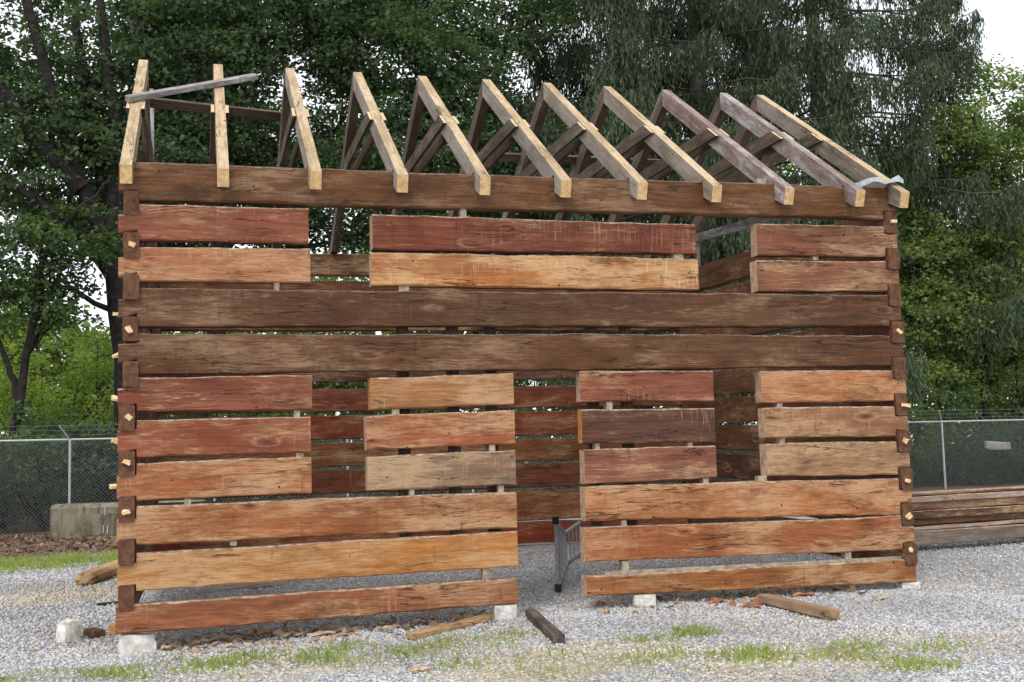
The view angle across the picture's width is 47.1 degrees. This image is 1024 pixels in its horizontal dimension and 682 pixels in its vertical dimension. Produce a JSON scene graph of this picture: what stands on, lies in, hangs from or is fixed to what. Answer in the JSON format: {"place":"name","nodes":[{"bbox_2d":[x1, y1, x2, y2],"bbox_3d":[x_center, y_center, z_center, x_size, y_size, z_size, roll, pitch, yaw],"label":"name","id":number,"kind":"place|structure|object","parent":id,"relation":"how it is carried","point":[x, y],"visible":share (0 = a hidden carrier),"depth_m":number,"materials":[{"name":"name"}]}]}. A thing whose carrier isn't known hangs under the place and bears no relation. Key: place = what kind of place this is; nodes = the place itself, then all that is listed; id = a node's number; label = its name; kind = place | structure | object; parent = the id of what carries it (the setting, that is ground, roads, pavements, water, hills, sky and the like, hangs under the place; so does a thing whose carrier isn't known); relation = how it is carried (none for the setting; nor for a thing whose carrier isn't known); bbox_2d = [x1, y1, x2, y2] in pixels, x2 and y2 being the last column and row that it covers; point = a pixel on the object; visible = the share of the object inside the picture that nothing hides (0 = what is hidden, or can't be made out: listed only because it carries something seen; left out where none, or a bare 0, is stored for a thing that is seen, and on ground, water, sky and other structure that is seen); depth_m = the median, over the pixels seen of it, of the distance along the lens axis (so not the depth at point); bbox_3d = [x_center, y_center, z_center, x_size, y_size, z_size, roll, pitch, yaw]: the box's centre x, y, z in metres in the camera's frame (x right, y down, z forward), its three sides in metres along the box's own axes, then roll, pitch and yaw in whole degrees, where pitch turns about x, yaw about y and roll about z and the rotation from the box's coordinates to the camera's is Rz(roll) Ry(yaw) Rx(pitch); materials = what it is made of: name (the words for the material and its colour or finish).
{"place":"outdoors","nodes":[
{"label":"outdoors","id":0,"kind":"place"},
{"bbox_2d":[0,549,993,681],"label":"grass","id":1,"kind":"structure","parent":0,"point":[63,559],"depth_m":9.59,"materials":[{"name":"green plant"}]},
{"bbox_2d":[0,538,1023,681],"bbox_3d":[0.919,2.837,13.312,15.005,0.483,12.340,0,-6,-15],"label":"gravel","id":2,"kind":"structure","parent":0,"point":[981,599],"depth_m":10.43,"materials":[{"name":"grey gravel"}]},
{"bbox_2d":[0,460,1023,681],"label":"ground","id":3,"kind":"structure","parent":0,"point":[152,596],"depth_m":11.47,"materials":[{"name":"grey gravel"}]},
{"bbox_2d":[0,444,37,524],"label":"shrub","id":4,"kind":"object","parent":3,"relation":"on","point":[7,481],"visible":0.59,"depth_m":26.47,"materials":[{"name":"green plant"}]},
{"bbox_2d":[0,330,38,469],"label":"shrub","id":5,"kind":"object","parent":3,"relation":"on","point":[14,368],"visible":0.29,"depth_m":30.97,"materials":[{"name":"green plant"}]},
{"bbox_2d":[0,308,101,521],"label":"shrub","id":6,"kind":"object","parent":3,"relation":"on","point":[40,363],"visible":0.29,"depth_m":32.34,"materials":[{"name":"green plant"}]},
{"bbox_2d":[0,412,110,531],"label":"shrub","id":7,"kind":"object","parent":3,"relation":"on","point":[71,433],"visible":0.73,"depth_m":26.98,"materials":[{"name":"green plant"}]},
{"bbox_2d":[0,532,117,558],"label":"leaf litter","id":8,"kind":"object","parent":3,"relation":"on","point":[79,543],"visible":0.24,"depth_m":21.75,"materials":[{"name":"brown plant"}]},
{"bbox_2d":[0,182,122,528],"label":"slender tree","id":9,"kind":"object","parent":3,"relation":"on","point":[19,384],"visible":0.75,"depth_m":28.38,"materials":[{"name":"green plant"}]},
{"bbox_2d":[56,619,81,642],"bbox_3d":[-4.196,2.744,11.113,0.166,0.216,0.197,-5,-10,35],"label":"concrete block","id":10,"kind":"object","parent":3,"relation":"on","point":[68,630],"depth_m":11.06,"materials":[{"name":"white concrete"}]},
{"bbox_2d":[30,323,113,502],"bbox_3d":[-11.374,2.183,31.798,3.355,5.433,2.929,0,-6,-15],"label":"shrub","id":11,"kind":"object","parent":3,"relation":"on","point":[105,415],"visible":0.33,"depth_m":31.80,"materials":[{"name":"green plant"}]},
{"bbox_2d":[47,418,118,502],"bbox_3d":[-9.212,3.115,27.426,2.779,2.620,2.697,-5,-6,33],"label":"shrub","id":12,"kind":"object","parent":3,"relation":"on","point":[104,492],"visible":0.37,"depth_m":26.88,"materials":[{"name":"green plant"}]},
{"bbox_2d":[83,627,105,637],"bbox_3d":[-4.020,2.808,11.284,0.240,0.077,0.122,-5,-7,44],"label":"brown offcut","id":13,"kind":"object","parent":3,"relation":"on","point":[93,632],"visible":1,"depth_m":11.22,"materials":[{"name":"brown wood"}]},
{"bbox_2d":[75,559,117,585],"bbox_3d":[-5.436,3.085,15.718,0.244,0.167,1.668,-2,-4,1],"label":"split log","id":14,"kind":"object","parent":3,"relation":"on","point":[97,574],"visible":0.59,"depth_m":15.18,"materials":[{"name":"brown wood"}]},
{"bbox_2d":[97,601,117,605],"bbox_3d":[-4.533,2.971,13.316,0.344,0.034,0.065,0,-6,-32],"label":"rust strip","id":15,"kind":"object","parent":3,"relation":"on","point":[106,603],"visible":0.57,"depth_m":13.26,"materials":[{"name":"metal"}]},
{"bbox_2d":[109,624,115,634],"bbox_3d":[-3.787,2.800,11.505,0.109,0.107,0.457,-3,-3,12],"label":"orange offcut","id":16,"kind":"object","parent":3,"relation":"on","point":[112,629],"visible":0.29,"depth_m":11.29,"materials":[{"name":"brown wood"}]},
{"bbox_2d":[50,499,204,539],"bbox_3d":[-7.856,3.660,24.086,3.000,0.700,0.670,-1,-5,-7],"label":"concrete barrier","id":17,"kind":"object","parent":3,"relation":"on","point":[77,520],"visible":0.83,"depth_m":23.71,"materials":[{"name":"concrete"}]},
{"bbox_2d":[118,632,156,655],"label":"concrete block","id":18,"kind":"structure","parent":3,"relation":"on","point":[132,643],"depth_m":10.32,"materials":[{"name":"white concrete"}]},
{"bbox_2d":[0,0,316,471],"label":"maple tree","id":19,"kind":"object","parent":3,"relation":"on","point":[68,154],"visible":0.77,"depth_m":30.11,"materials":[{"name":"green plant"}]},
{"bbox_2d":[161,644,172,649],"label":"wood chip","id":20,"kind":"object","parent":3,"relation":"on","point":[169,648],"visible":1,"depth_m":10.40,"materials":[{"name":"brown wood"}]},
{"bbox_2d":[158,414,202,500],"bbox_3d":[-9.600,2.571,33.169,3.405,4.749,2.822,0,-6,-15],"label":"shrub","id":21,"kind":"object","parent":3,"relation":"on","point":[184,415],"visible":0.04,"depth_m":32.95,"materials":[{"name":"green plant"}]},
{"bbox_2d":[193,581,285,594],"bbox_3d":[-3.251,2.946,14.020,1.091,0.054,0.157,-1,-5,-31],"label":"flat plank","id":22,"kind":"object","parent":3,"relation":"on","point":[230,588],"visible":0.88,"depth_m":13.96,"materials":[{"name":"brown wood"}]},
{"bbox_2d":[210,631,269,641],"bbox_3d":[-2.507,2.740,10.830,0.627,0.028,0.058,0,-5,-38],"label":"thin lath","id":23,"kind":"object","parent":3,"relation":"on","point":[256,634],"visible":0.57,"depth_m":10.83,"materials":[{"name":"brown wood"}]},
{"bbox_2d":[207,412,335,500],"bbox_3d":[-6.176,2.562,29.330,4.166,3.743,2.893,0,-6,-15],"label":"shrub","id":24,"kind":"object","parent":3,"relation":"on","point":[271,415],"visible":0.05,"depth_m":29.50,"materials":[{"name":"green plant"}]},
{"bbox_2d":[280,631,296,637],"bbox_3d":[-2.046,2.696,10.789,0.180,0.047,0.083,4,-8,-45],"label":"wood chip","id":25,"kind":"object","parent":3,"relation":"on","point":[288,633],"visible":0.92,"depth_m":10.77,"materials":[{"name":"brown wood"}]},
{"bbox_2d":[124,0,510,500],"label":"maple tree","id":26,"kind":"object","parent":3,"relation":"on","point":[321,136],"visible":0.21,"depth_m":33.24,"materials":[{"name":"green plant"}]},
{"bbox_2d":[307,630,335,636],"bbox_3d":[-1.747,2.680,10.751,0.260,0.047,0.080,0,-6,-15],"label":"wood chip","id":27,"kind":"object","parent":3,"relation":"on","point":[318,633],"visible":1,"depth_m":10.74,"materials":[{"name":"beige wood"}]},
{"bbox_2d":[334,626,364,631],"bbox_3d":[-1.513,2.680,10.922,0.300,0.044,0.058,1,-6,-27],"label":"wood chip","id":28,"kind":"object","parent":3,"relation":"on","point":[355,627],"visible":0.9,"depth_m":10.92,"materials":[{"name":"brown wood"}]},
{"bbox_2d":[380,624,401,629],"bbox_3d":[-1.135,2.664,10.940,0.240,0.043,0.076,4,-8,-45],"label":"wood chip","id":29,"kind":"object","parent":3,"relation":"on","point":[391,626],"visible":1,"depth_m":10.92,"materials":[{"name":"beige wood"}]},
{"bbox_2d":[343,410,469,494],"bbox_3d":[-2.334,2.375,30.500,4.322,3.982,2.689,0,-6,-15],"label":"shrub","id":30,"kind":"object","parent":3,"relation":"on","point":[371,412],"visible":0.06,"depth_m":30.34,"materials":[{"name":"green plant"}]},
{"bbox_2d":[412,618,424,622],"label":"wood chip","id":31,"kind":"object","parent":3,"relation":"on","point":[420,620],"visible":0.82,"depth_m":11.17,"materials":[{"name":"brown wood"}]},
{"bbox_2d":[411,666,430,671],"bbox_3d":[-0.704,2.532,9.071,0.160,0.048,0.055,1,-6,-25],"label":"wood chip","id":32,"kind":"object","parent":3,"relation":"on","point":[417,668],"visible":1,"depth_m":9.06,"materials":[{"name":"beige wood"}]},
{"bbox_2d":[405,614,493,639],"bbox_3d":[-0.562,2.618,10.764,0.125,0.058,1.048,-6,-5,41],"label":"offcut board","id":33,"kind":"object","parent":3,"relation":"on","point":[444,627],"visible":1,"depth_m":10.69,"materials":[{"name":"brown wood"}]},
{"bbox_2d":[280,0,623,493],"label":"maple tree","id":34,"kind":"object","parent":3,"relation":"on","point":[451,80],"visible":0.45,"depth_m":33.46,"materials":[{"name":"green plant"}]},
{"bbox_2d":[340,210,605,489],"bbox_3d":[-0.387,-0.103,37.875,10.787,10.349,5.312,0,-6,-15],"label":"maple tree","id":35,"kind":"object","parent":3,"relation":"on","point":[428,332],"depth_m":37.46,"materials":[{"name":"green plant"}]},
{"bbox_2d":[493,604,516,619],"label":"concrete block","id":36,"kind":"structure","parent":3,"relation":"on","point":[506,611],"depth_m":11.16,"materials":[{"name":"white concrete"}]},
{"bbox_2d":[0,62,1023,503],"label":"woodland","id":37,"kind":"object","parent":3,"relation":"on","point":[58,358],"visible":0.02,"depth_m":47.18,"materials":[{"name":"green plant"}]},
{"bbox_2d":[0,379,1023,529],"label":"undergrowth","id":38,"kind":"object","parent":3,"relation":"on","point":[946,391],"visible":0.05,"depth_m":33.59,"materials":[{"name":"green plant"}]},
{"bbox_2d":[0,409,1023,535],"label":"chain link fence","id":39,"kind":"object","parent":3,"relation":"on","point":[69,471],"visible":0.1,"depth_m":26.27,"materials":[{"name":"metal"}]},
{"bbox_2d":[984,441,1010,449],"bbox_3d":[13.811,2.974,33.381,0.954,0.252,0.116,5,-8,-24],"label":"sign","id":40,"kind":"object","parent":39,"relation":"attached to","point":[997,446],"visible":0.84,"depth_m":33.33,"materials":[{"name":"white wood"}]},
{"bbox_2d":[109,59,917,633],"bbox_3d":[-0.454,-0.217,14.381,8.071,6.164,6.350,0,-6,-15],"label":"log cabin","id":41,"kind":"object","parent":3,"relation":"on","point":[829,433],"visible":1,"depth_m":11.66,"materials":[{"name":"brown wood"}]},
{"bbox_2d":[149,89,153,151],"bbox_3d":[-5.115,-0.225,16.639,0.077,6.863,0.087,0,-6,-17],"label":"upright pole","id":42,"kind":"object","parent":41,"relation":"on","point":[152,121],"visible":0.12,"depth_m":16.89,"materials":[{"name":"white metal"}]},
{"bbox_2d":[125,73,257,101],"bbox_3d":[-3.445,-2.761,12.757,0.078,0.064,1.792,23,30,29],"label":"loose lath","id":43,"kind":"object","parent":41,"relation":"on","point":[146,95],"visible":1,"depth_m":12.66,"materials":[{"name":"white wood"}]},
{"bbox_2d":[855,175,903,186],"bbox_3d":[3.931,-1.709,12.635,0.555,0.131,0.228,-2,-5,2],"label":"metal strip","id":44,"kind":"object","parent":41,"relation":"on","point":[897,178],"visible":0.86,"depth_m":12.58,"materials":[{"name":"metal"}]},
{"bbox_2d":[161,585,869,656],"bbox_3d":[0.283,2.658,11.343,7.050,0.354,1.288,0,-6,-15],"label":"wood debris","id":45,"kind":"object","parent":3,"relation":"on","point":[299,631],"visible":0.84,"depth_m":10.98,"materials":[{"name":"brown wood"}]},
{"bbox_2d":[525,608,564,644],"bbox_3d":[0.285,2.561,10.556,0.106,0.093,1.396,-1,-4,-9],"label":"dark timber","id":46,"kind":"object","parent":3,"relation":"on","point":[545,626],"visible":1,"depth_m":10.37,"materials":[{"name":"brown wood"}]},
{"bbox_2d":[552,517,580,591],"bbox_3d":[0.653,2.454,14.283,0.165,0.805,3.297,-2,-5,7],"label":"metal ladder","id":47,"kind":"object","parent":3,"relation":"on","point":[560,532],"visible":0.93,"depth_m":13.79,"materials":[{"name":"grey metal"}]},
{"bbox_2d":[512,379,620,488],"bbox_3d":[1.674,2.470,31.559,4.184,3.750,2.975,3,-7,-40],"label":"shrub","id":48,"kind":"object","parent":3,"relation":"on","point":[545,409],"visible":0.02,"depth_m":31.12,"materials":[{"name":"green plant"}]},
{"bbox_2d":[595,601,604,606],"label":"wood chip","id":49,"kind":"object","parent":3,"relation":"on","point":[598,603],"visible":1,"depth_m":11.63,"materials":[{"name":"brown wood"}]},
{"bbox_2d":[476,0,803,483],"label":"spruce tree","id":50,"kind":"object","parent":3,"relation":"on","point":[565,61],"visible":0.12,"depth_m":34.95,"materials":[{"name":"green plant"}]},
{"bbox_2d":[632,594,655,606],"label":"concrete block","id":51,"kind":"structure","parent":3,"relation":"on","point":[644,599],"depth_m":11.52,"materials":[{"name":"white concrete"}]},
{"bbox_2d":[633,393,759,483],"bbox_3d":[5.559,2.635,32.908,4.566,3.443,2.651,0,-6,-15],"label":"shrub","id":52,"kind":"object","parent":3,"relation":"on","point":[734,423],"visible":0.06,"depth_m":32.39,"materials":[{"name":"green plant"}]},
{"bbox_2d":[496,0,930,477],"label":"spruce tree","id":53,"kind":"object","parent":3,"relation":"on","point":[611,133],"visible":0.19,"depth_m":33.50,"materials":[{"name":"green plant"}]},
{"bbox_2d":[707,598,723,603],"bbox_3d":[2.004,2.564,11.576,0.200,0.054,0.090,2,-7,-35],"label":"wood chip","id":54,"kind":"object","parent":3,"relation":"on","point":[716,600],"visible":1,"depth_m":11.55,"materials":[{"name":"brown wood"}]},
{"bbox_2d":[729,600,735,606],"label":"wood chip","id":55,"kind":"object","parent":3,"relation":"on","point":[732,603],"visible":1,"depth_m":11.40,"materials":[{"name":"brown wood"}]},
{"bbox_2d":[740,602,760,607],"bbox_3d":[2.280,2.530,11.240,0.200,0.067,0.064,-3,-6,15],"label":"wood chip","id":56,"kind":"object","parent":3,"relation":"on","point":[749,604],"visible":1,"depth_m":11.23,"materials":[{"name":"brown wood"}]},
{"bbox_2d":[754,600,761,604],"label":"wood chip","id":57,"kind":"object","parent":3,"relation":"on","point":[758,602],"visible":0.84,"depth_m":11.40,"materials":[{"name":"brown wood"}]},
{"bbox_2d":[758,594,839,619],"bbox_3d":[2.672,2.480,10.997,0.126,0.086,1.138,1,-4,-21],"label":"brown timber","id":58,"kind":"object","parent":3,"relation":"on","point":[821,611],"visible":1,"depth_m":10.87,"materials":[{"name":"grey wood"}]},
{"bbox_2d":[793,592,814,596],"bbox_3d":[2.959,2.564,11.886,0.220,0.052,0.087,-2,-5,0],"label":"wood chip","id":59,"kind":"object","parent":3,"relation":"on","point":[800,593],"visible":1,"depth_m":11.87,"materials":[{"name":"brown wood"}]},
{"bbox_2d":[638,0,1023,393],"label":"spruce tree","id":60,"kind":"object","parent":3,"relation":"on","point":[928,59],"visible":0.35,"depth_m":36.41,"materials":[{"name":"green plant"}]},
{"bbox_2d":[875,595,888,600],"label":"wood chip","id":61,"kind":"object","parent":3,"relation":"on","point":[881,597],"visible":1,"depth_m":11.56,"materials":[{"name":"beige wood"}]},
{"bbox_2d":[896,581,920,588],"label":"concrete block","id":62,"kind":"structure","parent":3,"relation":"on","point":[905,585],"depth_m":12.29,"materials":[{"name":"white concrete"}]},
{"bbox_2d":[899,394,955,486],"bbox_3d":[11.144,3.005,34.195,3.497,2.877,2.615,-3,-6,12],"label":"shrub","id":63,"kind":"object","parent":3,"relation":"on","point":[921,427],"visible":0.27,"depth_m":33.59,"materials":[{"name":"green plant"}]},
{"bbox_2d":[874,47,1023,480],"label":"maple tree","id":64,"kind":"object","parent":3,"relation":"on","point":[926,249],"visible":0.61,"depth_m":37.30,"materials":[{"name":"green plant"}]},
{"bbox_2d":[898,263,1009,480],"bbox_3d":[12.867,1.078,36.412,5.676,7.013,3.917,-2,-5,6],"label":"young tree","id":65,"kind":"object","parent":3,"relation":"on","point":[946,369],"visible":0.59,"depth_m":35.92,"materials":[{"name":"green plant"}]},
{"bbox_2d":[930,422,1023,485],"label":"shrub","id":66,"kind":"object","parent":3,"relation":"on","point":[962,472],"visible":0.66,"depth_m":33.95,"materials":[{"name":"green plant"}]},
{"bbox_2d":[936,326,1023,479],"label":"young tree","id":67,"kind":"object","parent":3,"relation":"on","point":[1001,377],"visible":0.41,"depth_m":37.19,"materials":[{"name":"green plant"}]},
{"bbox_2d":[974,411,1023,482],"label":"shrub","id":68,"kind":"object","parent":3,"relation":"on","point":[1015,431],"visible":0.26,"depth_m":34.83,"materials":[{"name":"green plant"}]},
{"bbox_2d":[0,0,1023,443],"label":"sky","id":69,"kind":"structure","parent":0,"point":[1004,19],"materials":[{"name":"white"}]},
{"bbox_2d":[755,179,765,183],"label":"wood block","id":70,"kind":"structure","parent":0,"point":[760,181],"depth_m":12.36,"materials":[{"name":"brown wood"}]},
{"bbox_3d":[4.799,2.762,15.478,0.147,0.085,0.707,1,-6,-22],"label":"bearer","id":71,"kind":"object","parent":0,"visible":0},
{"bbox_2d":[912,523,1023,544],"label":"squared timber","id":72,"kind":"object","parent":71,"relation":"on","point":[964,534],"visible":0.49,"depth_m":15.76,"materials":[{"name":"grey wood"}]},
{"bbox_2d":[912,518,1023,530],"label":"plank","id":73,"kind":"object","parent":72,"relation":"on","point":[964,524],"visible":0.56,"depth_m":15.87,"materials":[{"name":"brown wood"}]},
{"bbox_2d":[909,512,1023,525],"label":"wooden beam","id":74,"kind":"structure","parent":73,"relation":"on","point":[930,521],"depth_m":15.90,"materials":[{"name":"brown wood"}]},
{"bbox_2d":[913,504,1023,518],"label":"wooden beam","id":75,"kind":"structure","parent":74,"relation":"on","point":[968,511],"depth_m":15.82,"materials":[{"name":"brown wood"}]},
{"bbox_2d":[912,496,1023,509],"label":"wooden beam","id":76,"kind":"structure","parent":75,"relation":"on","point":[968,503],"depth_m":15.88,"materials":[{"name":"brown wood"}]},
{"bbox_2d":[912,489,1023,502],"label":"plank","id":77,"kind":"object","parent":76,"relation":"on","point":[967,496],"visible":0.61,"depth_m":15.87,"materials":[{"name":"brown wood"}]},
{"bbox_2d":[912,486,1023,495],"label":"plank","id":78,"kind":"object","parent":77,"relation":"on","point":[938,492],"visible":0.63,"depth_m":15.95,"materials":[{"name":"brown wood"}]}
]}

